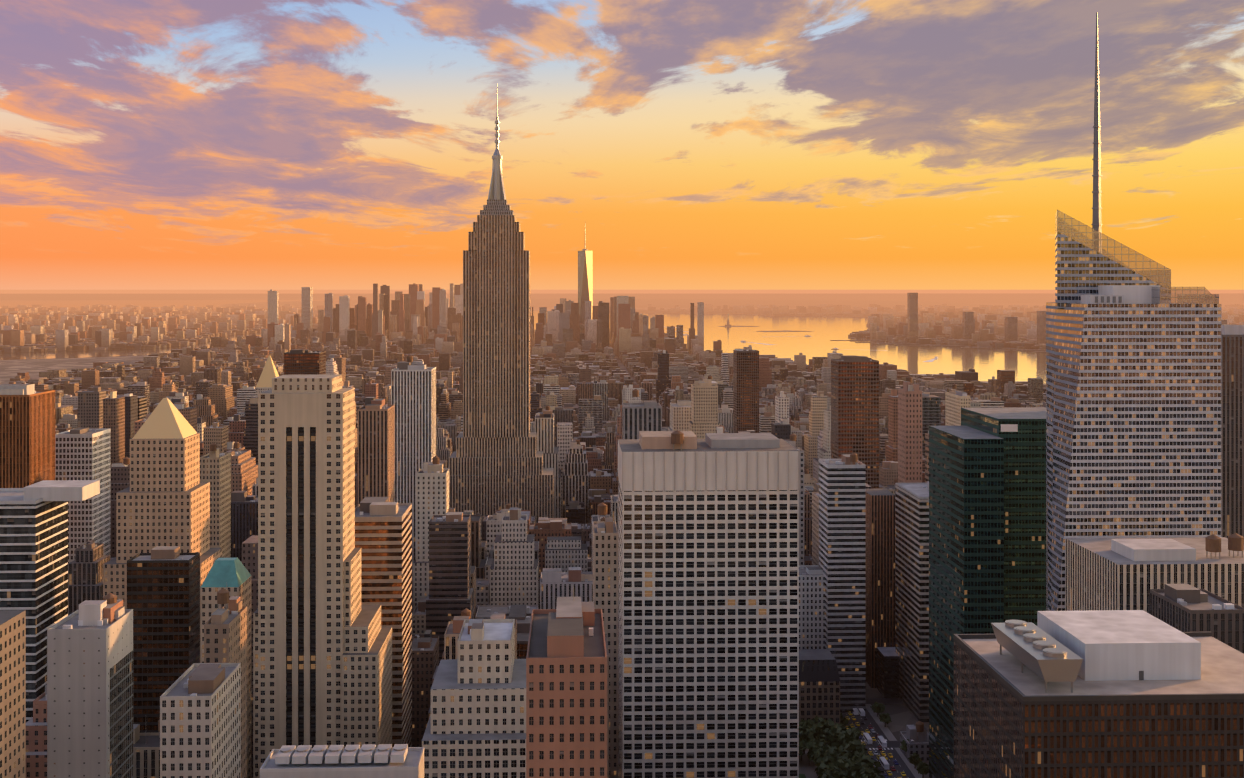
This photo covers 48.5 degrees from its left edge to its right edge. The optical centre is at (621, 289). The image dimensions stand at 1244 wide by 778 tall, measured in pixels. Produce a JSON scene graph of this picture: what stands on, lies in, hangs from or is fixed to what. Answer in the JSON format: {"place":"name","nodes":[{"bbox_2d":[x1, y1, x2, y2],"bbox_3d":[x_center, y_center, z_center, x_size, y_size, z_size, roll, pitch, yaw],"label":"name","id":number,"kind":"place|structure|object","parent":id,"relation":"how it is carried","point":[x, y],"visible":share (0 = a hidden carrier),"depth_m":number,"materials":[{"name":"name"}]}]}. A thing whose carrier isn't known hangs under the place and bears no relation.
{"place":"outdoors","nodes":[
{"label":"outdoors","id":0,"kind":"place"},
{"bbox_2d":[0,349,171,359],"bbox_3d":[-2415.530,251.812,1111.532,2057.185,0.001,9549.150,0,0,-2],"label":"east river water","id":1,"kind":"structure","parent":0,"point":[67,354],"depth_m":5451.47,"materials":[{"name":"liquid"}]},
{"bbox_2d":[0,300,354,309],"bbox_3d":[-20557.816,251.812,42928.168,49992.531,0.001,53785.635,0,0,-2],"label":"bay water","id":2,"kind":"structure","parent":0,"point":[118,303],"depth_m":27092.98,"materials":[{"name":"liquid"}]},
{"bbox_2d":[155,309,1045,383],"bbox_3d":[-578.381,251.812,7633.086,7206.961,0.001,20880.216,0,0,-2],"label":"river","id":3,"kind":"structure","parent":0,"point":[986,364],"depth_m":6122.76,"materials":[{"name":"liquid"}]},
{"bbox_2d":[760,330,795,331],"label":"ellis island","id":4,"kind":"object","parent":3,"relation":"on","point":[779,331],"visible":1,"depth_m":8284.43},
{"bbox_2d":[648,325,1045,385],"bbox_3d":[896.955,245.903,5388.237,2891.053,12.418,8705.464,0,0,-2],"label":"waterfront","id":5,"kind":"object","parent":3,"relation":"on","point":[773,357],"visible":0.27,"depth_m":5709.54,"materials":[{"name":"brown concrete"}]},
{"bbox_2d":[0,297,1241,310],"bbox_3d":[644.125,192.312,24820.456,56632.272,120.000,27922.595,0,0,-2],"label":"hills","id":6,"kind":"structure","parent":0,"point":[732,302],"depth_m":20883.76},
{"bbox_2d":[0,293,1243,777],"bbox_3d":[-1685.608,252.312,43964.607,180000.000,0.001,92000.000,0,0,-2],"label":"ground","id":7,"kind":"structure","parent":0,"point":[900,715],"depth_m":39420.73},
{"bbox_2d":[0,283,1045,777],"bbox_3d":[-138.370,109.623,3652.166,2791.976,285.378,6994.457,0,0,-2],"label":"city buildings","id":8,"kind":"structure","parent":7,"relation":"on","point":[528,573],"depth_m":1445.38,"materials":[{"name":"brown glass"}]},
{"bbox_2d":[0,293,1243,352],"bbox_3d":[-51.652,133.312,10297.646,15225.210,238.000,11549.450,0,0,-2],"label":"city","id":9,"kind":"object","parent":7,"relation":"on","point":[33,328],"visible":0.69,"depth_m":8092.01,"materials":[{"name":"brown glass"}]},
{"bbox_2d":[0,12,1243,777],"bbox_3d":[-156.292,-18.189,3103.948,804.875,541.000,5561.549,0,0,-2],"label":"buildings","id":10,"kind":"structure","parent":7,"relation":"on","point":[1054,588],"depth_m":571.53,"materials":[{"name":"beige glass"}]},
{"bbox_2d":[799,698,921,777],"bbox_3d":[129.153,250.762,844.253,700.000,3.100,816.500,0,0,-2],"label":"street","id":11,"kind":"structure","parent":7,"relation":"on","point":[878,738],"depth_m":761.65,"materials":[{"name":"grey asphalt"}]},
{"bbox_2d":[799,702,928,777],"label":"trees","id":12,"kind":"object","parent":7,"relation":"on","point":[842,753],"visible":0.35,"depth_m":714.00,"materials":[{"name":"leaves"},{"name":"bark"}]},
{"bbox_2d":[0,0,1243,293],"label":"sky","id":13,"kind":"structure","parent":0,"point":[147,146],"materials":[{"name":"orange"}]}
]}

